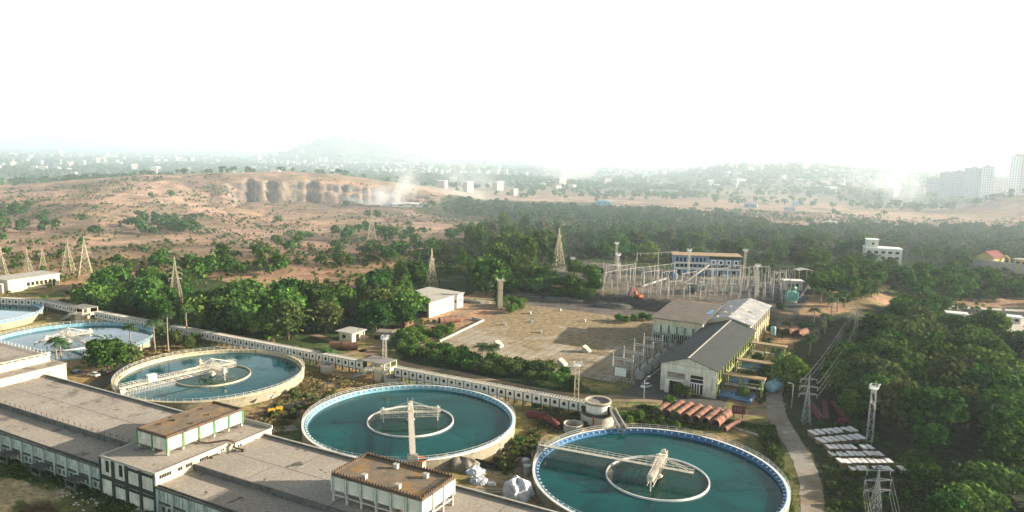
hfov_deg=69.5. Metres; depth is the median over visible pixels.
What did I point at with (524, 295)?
rubble bank
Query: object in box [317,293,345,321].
tree
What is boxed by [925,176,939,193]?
apartment block
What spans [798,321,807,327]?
tree
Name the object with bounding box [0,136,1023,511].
ground
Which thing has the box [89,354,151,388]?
yard path
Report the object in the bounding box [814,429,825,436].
slab stack
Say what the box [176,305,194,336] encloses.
palm tree
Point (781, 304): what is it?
tree
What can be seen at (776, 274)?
portal gantry
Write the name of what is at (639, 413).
bush
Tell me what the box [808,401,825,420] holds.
steel pipe
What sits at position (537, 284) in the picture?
tree
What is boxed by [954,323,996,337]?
tree
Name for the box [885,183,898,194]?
distant house
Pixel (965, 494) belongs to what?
tree
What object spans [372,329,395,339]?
brown shelter
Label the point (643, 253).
portal gantry
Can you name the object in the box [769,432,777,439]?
shrub
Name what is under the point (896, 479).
shrub
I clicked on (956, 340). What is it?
tree
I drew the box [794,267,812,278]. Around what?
hilltop shelter
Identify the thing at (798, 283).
white hut
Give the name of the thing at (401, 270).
tree
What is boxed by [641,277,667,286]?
busbar trough
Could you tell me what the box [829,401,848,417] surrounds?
steel pipe
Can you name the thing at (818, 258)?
tree
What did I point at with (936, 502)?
tree
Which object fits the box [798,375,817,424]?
transmission tower
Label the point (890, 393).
tree
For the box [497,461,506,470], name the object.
shrub
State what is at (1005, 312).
boundary wall
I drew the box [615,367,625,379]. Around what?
apron sign
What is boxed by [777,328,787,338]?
tree
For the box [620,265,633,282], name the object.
portal gantry
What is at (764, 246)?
tree
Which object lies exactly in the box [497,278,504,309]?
square column
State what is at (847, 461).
slab stack
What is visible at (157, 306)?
tree
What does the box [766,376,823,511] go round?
gravel road
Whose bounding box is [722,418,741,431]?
steel pipe
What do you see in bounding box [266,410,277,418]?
shrub
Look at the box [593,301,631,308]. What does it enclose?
rubble bank
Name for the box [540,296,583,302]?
rubble bank
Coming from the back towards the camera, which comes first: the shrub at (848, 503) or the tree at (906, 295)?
the tree at (906, 295)
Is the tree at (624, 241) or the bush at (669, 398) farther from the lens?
the tree at (624, 241)
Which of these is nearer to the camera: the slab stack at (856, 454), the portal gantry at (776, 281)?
the slab stack at (856, 454)
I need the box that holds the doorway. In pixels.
[670,381,680,391]
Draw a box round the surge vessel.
[771,326,775,337]
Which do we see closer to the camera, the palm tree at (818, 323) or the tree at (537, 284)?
the palm tree at (818, 323)
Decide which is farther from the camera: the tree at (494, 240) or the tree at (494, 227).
the tree at (494, 227)
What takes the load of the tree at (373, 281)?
on the ground at (304, 190)
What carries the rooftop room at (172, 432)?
on the control block at (133, 473)
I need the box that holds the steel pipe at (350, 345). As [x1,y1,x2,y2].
[342,342,358,349]
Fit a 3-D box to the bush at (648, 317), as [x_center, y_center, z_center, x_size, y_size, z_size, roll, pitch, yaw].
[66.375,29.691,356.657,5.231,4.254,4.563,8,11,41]
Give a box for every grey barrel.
[522,457,529,467]
[523,464,530,475]
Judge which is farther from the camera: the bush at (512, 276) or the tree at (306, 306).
the bush at (512, 276)
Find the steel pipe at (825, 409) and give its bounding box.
[821,401,829,422]
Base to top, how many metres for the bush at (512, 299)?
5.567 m
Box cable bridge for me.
[683,264,709,283]
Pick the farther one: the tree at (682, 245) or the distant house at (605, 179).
the distant house at (605, 179)
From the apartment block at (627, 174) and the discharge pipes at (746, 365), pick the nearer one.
the discharge pipes at (746, 365)
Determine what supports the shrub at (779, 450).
on the ground at (304, 190)
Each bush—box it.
[394,328,408,339]
[395,342,405,349]
[397,338,408,345]
[397,345,407,355]
[401,331,416,343]
[402,345,418,357]
[406,326,418,332]
[408,336,419,344]
[415,323,424,329]
[416,346,430,356]
[417,335,428,343]
[420,328,431,337]
[423,340,437,350]
[426,349,445,361]
[430,328,443,339]
[435,341,452,348]
[440,324,452,336]
[441,345,456,358]
[444,322,456,330]
[445,351,463,365]
[456,344,468,352]
[460,358,473,369]
[464,351,483,366]
[469,360,482,371]
[479,356,494,364]
[479,360,495,373]
[484,352,500,365]
[492,366,507,376]
[494,354,514,368]
[504,274,516,282]
[506,305,514,312]
[506,360,523,375]
[508,295,517,302]
[509,302,518,309]
[513,356,525,362]
[515,298,522,305]
[518,302,525,308]
[520,360,533,371]
[523,286,532,292]
[523,370,536,381]
[525,272,535,279]
[527,362,542,374]
[531,358,542,363]
[537,273,549,279]
[537,362,554,372]
[539,371,550,382]
[544,359,558,369]
[547,286,555,294]
[548,370,569,387]
[552,276,567,287]
[552,288,561,296]
[557,287,569,296]
[557,366,571,373]
[567,375,583,388]
[574,289,587,299]
[577,280,587,287]
[585,288,597,298]
[588,279,602,289]
[613,314,622,320]
[620,315,631,322]
[626,416,632,423]
[630,313,638,320]
[635,410,644,418]
[638,312,645,319]
[644,313,652,320]
[652,404,663,415]
[662,394,676,403]
[670,409,679,418]
[672,382,686,395]
[682,386,694,397]
[737,386,750,395]
[740,370,754,379]
[747,379,760,390]
[751,353,763,363]
[756,366,769,378]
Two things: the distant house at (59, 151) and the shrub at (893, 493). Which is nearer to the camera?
the shrub at (893, 493)
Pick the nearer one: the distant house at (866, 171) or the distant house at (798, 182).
the distant house at (798, 182)
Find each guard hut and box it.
[944,310,968,316]
[1006,314,1023,323]
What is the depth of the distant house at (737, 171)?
2005.89 m
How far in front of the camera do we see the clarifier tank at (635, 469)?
180.02 m
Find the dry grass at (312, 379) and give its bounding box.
[125,340,590,466]
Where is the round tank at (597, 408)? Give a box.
[581,396,613,428]
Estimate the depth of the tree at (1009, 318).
341.93 m
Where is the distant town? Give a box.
[0,149,1008,178]
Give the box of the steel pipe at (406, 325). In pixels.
[400,320,413,327]
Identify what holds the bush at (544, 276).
on the ground at (304, 190)
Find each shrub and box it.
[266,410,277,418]
[281,413,288,418]
[288,388,296,394]
[289,414,298,419]
[292,392,301,399]
[302,391,312,398]
[310,396,318,401]
[490,456,501,461]
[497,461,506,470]
[506,463,519,469]
[509,440,520,445]
[512,451,522,457]
[513,445,520,452]
[515,435,525,442]
[520,447,527,452]
[522,451,531,458]
[524,436,531,443]
[527,443,536,449]
[532,403,539,408]
[541,422,549,427]
[619,411,627,417]
[643,420,650,425]
[657,415,667,421]
[669,421,680,428]
[757,432,771,441]
[763,441,774,448]
[767,445,775,451]
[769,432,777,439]
[771,451,781,459]
[774,449,784,456]
[774,462,783,467]
[818,419,825,425]
[823,480,839,490]
[830,498,841,506]
[842,429,852,435]
[843,500,853,508]
[850,470,860,476]
[855,486,870,494]
[856,500,869,509]
[860,494,870,499]
[862,497,872,505]
[863,467,872,475]
[863,506,874,511]
[869,466,884,474]
[879,492,893,502]
[887,491,897,498]
[892,477,903,483]
[893,498,902,505]
[904,492,912,499]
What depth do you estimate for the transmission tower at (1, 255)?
424.87 m
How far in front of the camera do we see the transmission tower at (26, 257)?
426.15 m
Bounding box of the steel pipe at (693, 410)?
[682,403,703,421]
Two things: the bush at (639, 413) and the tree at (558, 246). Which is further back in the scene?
the tree at (558, 246)
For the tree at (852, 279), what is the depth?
394.38 m
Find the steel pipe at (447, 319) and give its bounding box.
[438,315,460,323]
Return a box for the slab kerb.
[439,319,483,341]
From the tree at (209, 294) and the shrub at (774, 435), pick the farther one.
the tree at (209, 294)
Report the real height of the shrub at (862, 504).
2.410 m
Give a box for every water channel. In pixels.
[0,297,47,305]
[44,299,81,316]
[94,310,169,328]
[169,324,366,372]
[394,366,585,413]
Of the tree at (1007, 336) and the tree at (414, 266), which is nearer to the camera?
the tree at (1007, 336)
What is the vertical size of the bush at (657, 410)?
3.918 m
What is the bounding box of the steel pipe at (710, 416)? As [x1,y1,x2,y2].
[701,407,722,425]
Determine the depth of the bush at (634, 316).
355.12 m
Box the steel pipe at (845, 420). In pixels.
[834,417,850,424]
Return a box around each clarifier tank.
[0,302,43,330]
[0,320,153,367]
[111,346,304,410]
[301,381,515,470]
[532,424,790,511]
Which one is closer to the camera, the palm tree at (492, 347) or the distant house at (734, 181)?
the palm tree at (492, 347)
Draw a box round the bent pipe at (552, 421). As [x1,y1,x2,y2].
[526,411,562,429]
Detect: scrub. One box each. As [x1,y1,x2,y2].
[0,174,1023,428]
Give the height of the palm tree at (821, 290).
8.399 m
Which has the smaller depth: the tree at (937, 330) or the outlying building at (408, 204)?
the tree at (937, 330)
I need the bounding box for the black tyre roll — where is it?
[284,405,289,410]
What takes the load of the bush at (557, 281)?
on the ground at (304, 190)
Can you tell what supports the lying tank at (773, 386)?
on the gravel road
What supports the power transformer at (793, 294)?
on the ground at (304, 190)
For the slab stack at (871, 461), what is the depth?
193.79 m
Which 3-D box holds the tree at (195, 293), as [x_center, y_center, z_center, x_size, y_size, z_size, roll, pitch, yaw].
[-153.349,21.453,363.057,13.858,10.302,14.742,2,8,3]
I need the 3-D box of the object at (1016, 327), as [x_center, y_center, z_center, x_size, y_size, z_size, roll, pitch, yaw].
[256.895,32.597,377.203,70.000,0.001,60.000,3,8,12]
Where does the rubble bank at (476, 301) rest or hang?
on the ground at (304, 190)
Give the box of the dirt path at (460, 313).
[339,303,493,355]
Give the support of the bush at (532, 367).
on the ground at (304, 190)
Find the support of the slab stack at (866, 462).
on the ground at (304, 190)
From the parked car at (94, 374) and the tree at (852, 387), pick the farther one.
the parked car at (94, 374)
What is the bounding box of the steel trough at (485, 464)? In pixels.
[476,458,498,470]
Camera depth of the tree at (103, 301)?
345.80 m
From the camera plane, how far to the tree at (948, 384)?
240.79 m
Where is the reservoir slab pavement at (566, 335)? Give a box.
[418,304,664,383]
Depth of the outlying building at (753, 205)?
1162.91 m
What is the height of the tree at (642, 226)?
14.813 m
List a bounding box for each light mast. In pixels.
[380,335,388,374]
[573,361,581,397]
[614,242,618,265]
[616,253,620,278]
[686,249,691,279]
[743,249,748,277]
[754,264,760,294]
[866,383,880,444]
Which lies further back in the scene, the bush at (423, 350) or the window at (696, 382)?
the bush at (423, 350)
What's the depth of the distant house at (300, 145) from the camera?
4313.35 m
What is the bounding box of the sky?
[0,0,1023,161]
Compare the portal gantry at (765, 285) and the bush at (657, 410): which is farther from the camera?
the portal gantry at (765, 285)
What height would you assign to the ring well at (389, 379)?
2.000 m
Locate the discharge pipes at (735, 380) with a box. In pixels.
[729,377,764,390]
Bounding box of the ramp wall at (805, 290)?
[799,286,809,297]
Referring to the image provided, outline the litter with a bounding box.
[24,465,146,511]
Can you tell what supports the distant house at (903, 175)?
on the ground at (304, 190)
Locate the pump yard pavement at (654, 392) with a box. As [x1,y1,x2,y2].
[621,363,727,408]
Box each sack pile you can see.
[465,464,486,475]
[470,475,488,485]
[487,481,495,485]
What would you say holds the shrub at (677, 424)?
on the ground at (304, 190)
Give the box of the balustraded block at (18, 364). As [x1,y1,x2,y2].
[0,340,66,386]
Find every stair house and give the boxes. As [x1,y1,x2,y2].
[61,304,97,322]
[352,355,396,381]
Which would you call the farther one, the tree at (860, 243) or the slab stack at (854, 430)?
the tree at (860, 243)
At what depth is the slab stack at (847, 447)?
202.85 m
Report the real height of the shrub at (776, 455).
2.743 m
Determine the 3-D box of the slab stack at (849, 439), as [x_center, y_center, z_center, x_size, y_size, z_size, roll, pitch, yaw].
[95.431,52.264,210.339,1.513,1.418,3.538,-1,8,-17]
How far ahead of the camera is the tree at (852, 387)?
235.10 m
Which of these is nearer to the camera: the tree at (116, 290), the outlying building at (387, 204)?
the tree at (116, 290)
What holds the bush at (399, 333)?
on the ground at (304, 190)
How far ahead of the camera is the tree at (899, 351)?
257.05 m
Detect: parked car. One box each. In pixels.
[69,369,81,374]
[87,371,99,376]
[98,369,110,373]
[640,382,652,388]
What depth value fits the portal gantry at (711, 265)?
438.13 m
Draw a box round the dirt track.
[311,334,785,415]
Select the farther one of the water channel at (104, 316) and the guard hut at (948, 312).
the guard hut at (948, 312)
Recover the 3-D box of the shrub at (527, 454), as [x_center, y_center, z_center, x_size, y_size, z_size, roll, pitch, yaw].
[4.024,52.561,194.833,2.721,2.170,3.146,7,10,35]
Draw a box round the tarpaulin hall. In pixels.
[706,298,771,345]
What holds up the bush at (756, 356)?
on the ground at (304, 190)
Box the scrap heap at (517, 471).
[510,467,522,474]
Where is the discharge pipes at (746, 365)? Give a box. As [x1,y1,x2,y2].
[741,362,769,374]
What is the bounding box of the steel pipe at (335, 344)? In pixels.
[329,341,343,348]
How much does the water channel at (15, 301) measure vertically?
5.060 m
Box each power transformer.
[634,365,645,379]
[642,360,653,373]
[649,354,660,367]
[656,349,666,360]
[663,344,672,354]
[687,284,695,294]
[695,282,705,291]
[727,284,737,293]
[750,282,759,291]
[785,286,798,302]
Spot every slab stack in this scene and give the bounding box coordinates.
[807,430,819,438]
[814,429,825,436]
[815,437,827,445]
[821,429,833,435]
[821,436,833,444]
[824,444,833,450]
[827,428,839,435]
[827,436,840,444]
[827,451,836,458]
[830,444,839,451]
[833,427,844,435]
[835,435,846,444]
[836,444,845,450]
[836,451,843,458]
[836,458,845,466]
[839,451,848,458]
[840,435,853,443]
[842,459,851,465]
[843,444,851,451]
[846,426,858,433]
[846,451,854,457]
[847,458,857,463]
[848,434,860,442]
[848,444,857,451]
[851,451,860,458]
[853,458,863,465]
[854,434,866,440]
[854,465,863,473]
[857,451,865,457]
[859,444,868,451]
[859,458,868,465]
[863,450,872,457]
[865,444,874,450]
[866,458,875,465]
[871,458,881,465]
[875,451,884,458]
[878,459,887,465]
[878,465,888,474]
[884,458,893,466]
[884,466,894,473]
[896,465,906,473]
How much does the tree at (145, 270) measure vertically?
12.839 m
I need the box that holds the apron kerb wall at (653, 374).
[642,367,660,383]
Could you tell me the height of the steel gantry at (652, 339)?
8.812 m
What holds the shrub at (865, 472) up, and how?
on the ground at (304, 190)
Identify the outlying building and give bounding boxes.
[382,202,391,206]
[392,202,426,206]
[596,200,610,204]
[744,202,757,207]
[784,206,794,210]
[791,200,798,205]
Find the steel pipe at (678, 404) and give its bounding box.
[663,399,684,417]
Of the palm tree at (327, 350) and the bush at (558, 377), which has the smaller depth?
the bush at (558, 377)
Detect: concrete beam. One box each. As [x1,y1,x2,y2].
[271,426,295,430]
[271,428,297,432]
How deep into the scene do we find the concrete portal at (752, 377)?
249.02 m
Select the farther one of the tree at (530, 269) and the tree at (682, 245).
the tree at (682, 245)
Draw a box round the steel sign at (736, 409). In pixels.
[732,405,745,417]
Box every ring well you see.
[318,361,334,372]
[384,374,400,384]
[563,419,582,433]
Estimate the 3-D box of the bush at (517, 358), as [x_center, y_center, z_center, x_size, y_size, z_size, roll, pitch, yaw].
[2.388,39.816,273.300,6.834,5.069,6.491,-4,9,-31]
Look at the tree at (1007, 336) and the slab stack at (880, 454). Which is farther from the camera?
the tree at (1007, 336)
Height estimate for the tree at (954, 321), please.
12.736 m
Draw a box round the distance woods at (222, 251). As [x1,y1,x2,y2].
[56,222,1023,297]
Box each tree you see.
[43,336,66,358]
[50,338,71,358]
[70,282,108,309]
[78,334,134,370]
[85,269,116,286]
[90,291,116,311]
[100,266,134,282]
[103,284,124,297]
[110,281,131,293]
[116,288,143,311]
[121,323,138,340]
[123,342,143,366]
[128,278,142,288]
[132,276,164,289]
[135,265,162,277]
[137,288,161,313]
[142,271,169,284]
[143,318,162,350]
[145,297,173,321]
[147,274,165,287]
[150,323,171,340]
[154,289,167,298]
[156,310,175,352]
[157,284,178,302]
[167,269,193,288]
[168,330,183,344]
[176,283,195,299]
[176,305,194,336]
[177,294,214,329]
[181,335,194,348]
[185,289,210,301]
[188,332,200,343]
[203,287,220,299]
[204,294,242,331]
[211,295,237,324]
[213,279,254,298]
[220,277,272,294]
[222,297,261,333]
[240,290,274,312]
[246,311,278,333]
[256,291,275,298]
[262,289,305,313]
[263,298,309,339]
[263,304,278,329]
[266,276,300,294]
[273,287,309,304]
[296,279,330,303]
[301,302,328,330]
[305,298,343,333]
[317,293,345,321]
[321,290,354,314]
[321,347,336,354]
[328,283,356,308]
[353,301,370,323]
[354,272,367,296]
[355,284,392,307]
[356,299,394,330]
[365,267,395,286]
[366,273,392,290]
[381,285,416,300]
[382,278,392,288]
[387,290,430,314]
[390,302,418,326]
[394,259,409,285]
[396,256,407,264]
[398,274,415,289]
[403,259,430,288]
[411,269,422,287]
[456,248,467,267]
[464,222,478,251]
[464,223,489,252]
[464,254,510,294]
[467,256,476,271]
[473,225,489,255]
[473,342,488,354]
[483,242,508,262]
[486,219,504,237]
[487,343,500,354]
[488,230,497,243]
[489,232,498,244]
[495,230,525,252]
[496,210,509,229]
[496,246,521,266]
[499,223,508,235]
[505,223,518,236]
[506,281,519,293]
[510,263,525,273]
[518,212,530,229]
[518,232,539,264]
[523,264,539,273]
[524,228,533,237]
[527,277,545,293]
[531,229,555,262]
[532,266,549,273]
[536,216,554,233]
[545,269,558,276]
[547,249,556,267]
[550,231,565,247]
[550,235,565,261]
[553,220,562,235]
[560,272,577,287]
[565,259,583,274]
[570,284,585,298]
[580,263,599,279]
[585,270,602,282]
[594,266,604,274]
[603,226,619,235]
[605,238,614,244]
[612,233,628,243]
[619,235,627,252]
[625,229,648,244]
[638,222,645,231]
[640,241,661,260]
[655,229,663,242]
[658,243,664,256]
[660,228,679,246]
[671,237,692,251]
[683,234,702,248]
[690,246,706,252]
[695,229,710,246]
[705,222,726,240]
[705,238,719,251]
[716,239,735,252]
[723,246,737,253]
[729,240,750,262]
[735,237,752,252]
[738,234,762,254]
[743,221,761,236]
[760,241,768,253]
[761,337,773,355]
[763,248,773,267]
[766,323,778,333]
[768,227,780,243]
[768,348,785,358]
[768,352,811,390]
[768,355,785,376]
[769,237,789,256]
[770,241,788,258]
[776,302,785,309]
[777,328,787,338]
[781,320,790,327]
[787,242,808,270]
[792,234,817,254]
[793,252,807,267]
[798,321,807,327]
[802,246,832,270]
[802,334,817,355]
[804,323,818,343]
[806,271,829,293]
[806,307,821,322]
[812,319,828,339]
[813,278,832,296]
[815,288,826,303]
[816,238,834,254]
[819,313,832,333]
[820,366,851,393]
[821,362,842,371]
[823,292,832,308]
[823,348,855,367]
[824,297,838,314]
[824,347,837,357]
[825,270,839,277]
[828,276,840,291]
[829,240,850,257]
[833,268,845,277]
[833,293,845,311]
[835,287,845,301]
[835,391,868,416]
[836,274,864,296]
[836,344,857,350]
[837,290,850,305]
[839,257,859,268]
[840,290,851,307]
[840,353,878,377]
[840,380,874,403]
[842,283,860,301]
[842,343,885,359]
[844,269,856,276]
[845,327,871,343]
[845,371,877,400]
[852,232,873,246]
[853,237,864,255]
[853,373,896,410]
[854,311,895,337]
[858,272,871,280]
[858,280,873,298]
[862,334,913,359]
[865,358,913,380]
[867,277,882,296]
[867,328,908,345]
[870,267,886,272]
[871,272,883,283]
[876,374,920,427]
[881,273,891,284]
[883,299,914,316]
[884,257,898,266]
[884,269,897,283]
[888,347,928,378]
[888,351,937,387]
[889,293,915,301]
[889,296,911,305]
[889,318,927,339]
[896,337,926,351]
[898,314,928,324]
[898,381,969,437]
[899,305,938,321]
[900,449,937,475]
[906,299,945,322]
[906,461,951,496]
[909,420,950,456]
[917,316,951,331]
[917,329,958,348]
[918,298,934,304]
[918,340,962,359]
[920,323,951,337]
[921,294,942,311]
[923,289,936,296]
[923,488,971,511]
[924,352,968,385]
[933,376,963,391]
[935,480,1016,511]
[937,294,952,312]
[938,313,972,330]
[939,484,989,511]
[942,331,974,351]
[949,505,985,511]
[950,355,980,379]
[950,459,1023,500]
[952,381,980,426]
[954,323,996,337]
[954,325,991,338]
[954,343,1023,372]
[956,362,1012,391]
[960,331,1014,354]
[963,314,976,327]
[967,309,1011,335]
[968,387,1023,430]
[975,420,1023,467]
[979,406,1023,446]
[980,371,1023,392]
[992,383,1023,396]
[996,311,1013,331]
[996,388,1023,412]
[998,329,1023,347]
[1008,332,1023,353]
[1010,348,1023,360]
[1010,463,1023,494]
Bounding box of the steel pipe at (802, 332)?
[795,328,808,337]
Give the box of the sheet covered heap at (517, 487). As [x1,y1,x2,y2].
[502,475,534,502]
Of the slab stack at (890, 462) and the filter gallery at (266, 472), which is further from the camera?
the slab stack at (890, 462)
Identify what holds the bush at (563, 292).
on the ground at (304, 190)
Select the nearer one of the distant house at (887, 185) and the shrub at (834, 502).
the shrub at (834, 502)
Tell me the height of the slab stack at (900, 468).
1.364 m
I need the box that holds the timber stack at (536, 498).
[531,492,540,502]
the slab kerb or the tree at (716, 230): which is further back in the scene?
the tree at (716, 230)
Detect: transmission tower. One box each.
[0,247,8,275]
[22,249,33,272]
[38,249,47,268]
[61,238,76,274]
[78,236,92,277]
[168,256,183,305]
[367,207,376,240]
[425,248,437,287]
[552,228,564,266]
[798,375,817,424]
[850,307,862,327]
[863,465,891,511]
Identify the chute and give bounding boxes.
[609,406,626,433]
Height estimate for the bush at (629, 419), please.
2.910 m
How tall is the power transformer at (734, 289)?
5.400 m
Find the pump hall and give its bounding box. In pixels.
[651,300,756,398]
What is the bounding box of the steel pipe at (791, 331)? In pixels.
[786,327,798,335]
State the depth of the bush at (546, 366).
264.46 m
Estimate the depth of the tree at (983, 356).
252.42 m
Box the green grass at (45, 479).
[0,374,923,511]
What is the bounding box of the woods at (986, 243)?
[0,169,1023,258]
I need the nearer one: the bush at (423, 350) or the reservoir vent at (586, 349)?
the bush at (423, 350)
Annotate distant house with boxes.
[56,150,62,156]
[131,164,137,169]
[150,167,157,172]
[188,157,194,161]
[253,155,259,160]
[298,143,303,148]
[375,137,380,143]
[436,180,447,188]
[449,177,456,182]
[463,181,473,191]
[483,160,489,164]
[492,181,503,190]
[511,189,517,195]
[552,183,561,190]
[555,177,565,185]
[601,176,611,186]
[699,166,706,170]
[706,180,713,185]
[724,171,730,176]
[731,179,738,183]
[733,168,741,174]
[745,164,753,171]
[755,165,763,169]
[778,173,786,182]
[795,178,803,186]
[800,163,807,169]
[824,186,836,191]
[837,178,844,183]
[853,167,863,174]
[853,176,862,181]
[863,169,869,173]
[869,170,876,175]
[872,180,882,186]
[875,175,882,179]
[879,163,887,168]
[882,176,892,182]
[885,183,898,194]
[889,187,900,196]
[895,173,906,179]
[915,185,925,194]
[925,165,932,169]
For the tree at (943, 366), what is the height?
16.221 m
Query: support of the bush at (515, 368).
on the ground at (304, 190)
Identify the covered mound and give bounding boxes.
[432,454,449,470]
[450,455,479,472]
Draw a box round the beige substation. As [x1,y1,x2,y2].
[0,270,60,292]
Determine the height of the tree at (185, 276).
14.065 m
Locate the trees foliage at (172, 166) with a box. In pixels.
[0,153,1023,210]
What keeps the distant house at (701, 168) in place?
on the ground at (304, 190)
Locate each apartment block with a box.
[523,167,536,174]
[624,172,632,177]
[642,173,651,179]
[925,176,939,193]
[938,170,955,198]
[951,170,964,199]
[962,166,981,199]
[979,165,994,200]
[992,178,1003,193]
[1000,178,1008,192]
[1007,154,1021,194]
[1018,154,1023,195]
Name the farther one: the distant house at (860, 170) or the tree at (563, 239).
the distant house at (860, 170)
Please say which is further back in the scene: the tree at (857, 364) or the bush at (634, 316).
the bush at (634, 316)
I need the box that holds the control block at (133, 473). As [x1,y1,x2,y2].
[98,418,272,511]
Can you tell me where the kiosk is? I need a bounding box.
[336,326,366,341]
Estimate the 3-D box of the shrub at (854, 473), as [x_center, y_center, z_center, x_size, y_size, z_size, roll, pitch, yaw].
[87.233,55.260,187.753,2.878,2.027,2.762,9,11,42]
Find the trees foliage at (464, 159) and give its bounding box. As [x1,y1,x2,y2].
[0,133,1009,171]
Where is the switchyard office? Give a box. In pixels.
[670,251,742,276]
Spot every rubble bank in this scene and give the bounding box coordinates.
[463,298,494,303]
[508,292,540,297]
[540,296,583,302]
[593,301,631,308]
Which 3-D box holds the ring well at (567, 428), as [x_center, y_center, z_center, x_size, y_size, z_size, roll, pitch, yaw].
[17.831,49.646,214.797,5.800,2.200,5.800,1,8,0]
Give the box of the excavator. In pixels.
[628,287,642,298]
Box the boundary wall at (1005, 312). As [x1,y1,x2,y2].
[961,308,1023,315]
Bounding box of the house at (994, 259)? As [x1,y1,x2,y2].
[972,250,1023,273]
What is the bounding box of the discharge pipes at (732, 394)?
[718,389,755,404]
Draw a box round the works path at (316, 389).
[273,378,336,426]
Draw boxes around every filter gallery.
[0,374,182,492]
[155,433,557,511]
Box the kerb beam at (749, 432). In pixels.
[733,427,757,435]
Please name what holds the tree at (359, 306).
on the ground at (304, 190)
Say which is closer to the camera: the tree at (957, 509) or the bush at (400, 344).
the tree at (957, 509)
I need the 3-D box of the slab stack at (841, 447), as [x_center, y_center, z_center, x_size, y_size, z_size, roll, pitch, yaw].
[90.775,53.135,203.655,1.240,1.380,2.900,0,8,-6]
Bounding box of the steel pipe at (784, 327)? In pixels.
[777,326,788,334]
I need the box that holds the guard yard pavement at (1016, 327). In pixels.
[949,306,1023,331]
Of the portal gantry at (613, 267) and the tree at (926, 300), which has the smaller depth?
the tree at (926, 300)
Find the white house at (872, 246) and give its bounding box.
[862,238,902,264]
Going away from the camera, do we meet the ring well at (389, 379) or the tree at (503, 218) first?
the ring well at (389, 379)
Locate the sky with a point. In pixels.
(936, 80)
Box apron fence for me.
[606,375,633,384]
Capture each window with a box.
[159,471,171,478]
[690,375,702,394]
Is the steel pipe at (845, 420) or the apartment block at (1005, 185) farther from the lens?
the apartment block at (1005, 185)
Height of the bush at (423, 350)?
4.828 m
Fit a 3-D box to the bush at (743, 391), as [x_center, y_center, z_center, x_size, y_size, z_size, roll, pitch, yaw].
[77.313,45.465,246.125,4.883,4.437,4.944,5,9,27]
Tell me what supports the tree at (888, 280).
on the ground at (304, 190)
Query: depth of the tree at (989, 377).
231.91 m
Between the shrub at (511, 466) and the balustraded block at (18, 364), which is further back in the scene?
the balustraded block at (18, 364)
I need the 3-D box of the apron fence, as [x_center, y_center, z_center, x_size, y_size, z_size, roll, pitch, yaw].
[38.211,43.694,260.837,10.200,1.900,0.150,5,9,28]
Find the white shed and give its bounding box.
[412,287,464,317]
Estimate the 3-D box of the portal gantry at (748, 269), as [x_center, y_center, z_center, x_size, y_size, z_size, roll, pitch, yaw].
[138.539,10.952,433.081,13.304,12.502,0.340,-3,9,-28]
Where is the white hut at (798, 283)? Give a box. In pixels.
[781,278,804,290]
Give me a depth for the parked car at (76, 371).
256.82 m
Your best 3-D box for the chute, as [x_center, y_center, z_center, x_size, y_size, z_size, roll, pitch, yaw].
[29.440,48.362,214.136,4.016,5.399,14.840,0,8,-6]
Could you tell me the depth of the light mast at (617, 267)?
440.65 m
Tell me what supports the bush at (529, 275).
on the ground at (304, 190)
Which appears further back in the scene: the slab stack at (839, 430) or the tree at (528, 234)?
the tree at (528, 234)
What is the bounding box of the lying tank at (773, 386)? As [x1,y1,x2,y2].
[765,378,784,393]
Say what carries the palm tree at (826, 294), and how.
on the ground at (304, 190)
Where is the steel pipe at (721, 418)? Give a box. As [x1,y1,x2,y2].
[711,408,731,427]
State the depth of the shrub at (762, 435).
209.95 m
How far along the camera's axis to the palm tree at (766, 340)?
298.28 m
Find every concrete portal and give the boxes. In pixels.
[724,371,765,397]
[737,357,775,379]
[751,341,787,359]
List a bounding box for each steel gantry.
[611,352,633,379]
[622,346,643,367]
[633,339,653,359]
[642,333,662,352]
[651,327,670,344]
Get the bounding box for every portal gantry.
[605,263,620,279]
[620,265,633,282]
[629,266,654,282]
[636,251,658,268]
[643,267,658,286]
[654,263,674,277]
[661,267,676,286]
[668,278,681,293]
[681,268,696,288]
[695,265,713,282]
[700,275,714,292]
[704,263,717,281]
[711,266,727,286]
[719,272,736,292]
[732,274,747,291]
[740,264,756,276]
[743,273,759,291]
[748,268,761,286]
[753,263,769,281]
[757,282,771,296]
[765,268,779,284]
[769,276,783,291]
[773,269,786,283]
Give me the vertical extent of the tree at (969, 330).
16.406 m
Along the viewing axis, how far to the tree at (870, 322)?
310.57 m
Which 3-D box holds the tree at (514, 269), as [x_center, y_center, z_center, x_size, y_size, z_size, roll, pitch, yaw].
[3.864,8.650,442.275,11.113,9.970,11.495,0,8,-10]
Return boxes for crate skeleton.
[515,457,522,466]
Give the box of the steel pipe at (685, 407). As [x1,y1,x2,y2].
[672,401,693,419]
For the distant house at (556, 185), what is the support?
on the ground at (304, 190)
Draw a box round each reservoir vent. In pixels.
[494,340,503,347]
[557,358,567,366]
[582,345,590,352]
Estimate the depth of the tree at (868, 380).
234.43 m
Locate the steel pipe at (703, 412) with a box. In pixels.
[691,405,712,423]
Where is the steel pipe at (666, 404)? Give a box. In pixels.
[654,400,675,415]

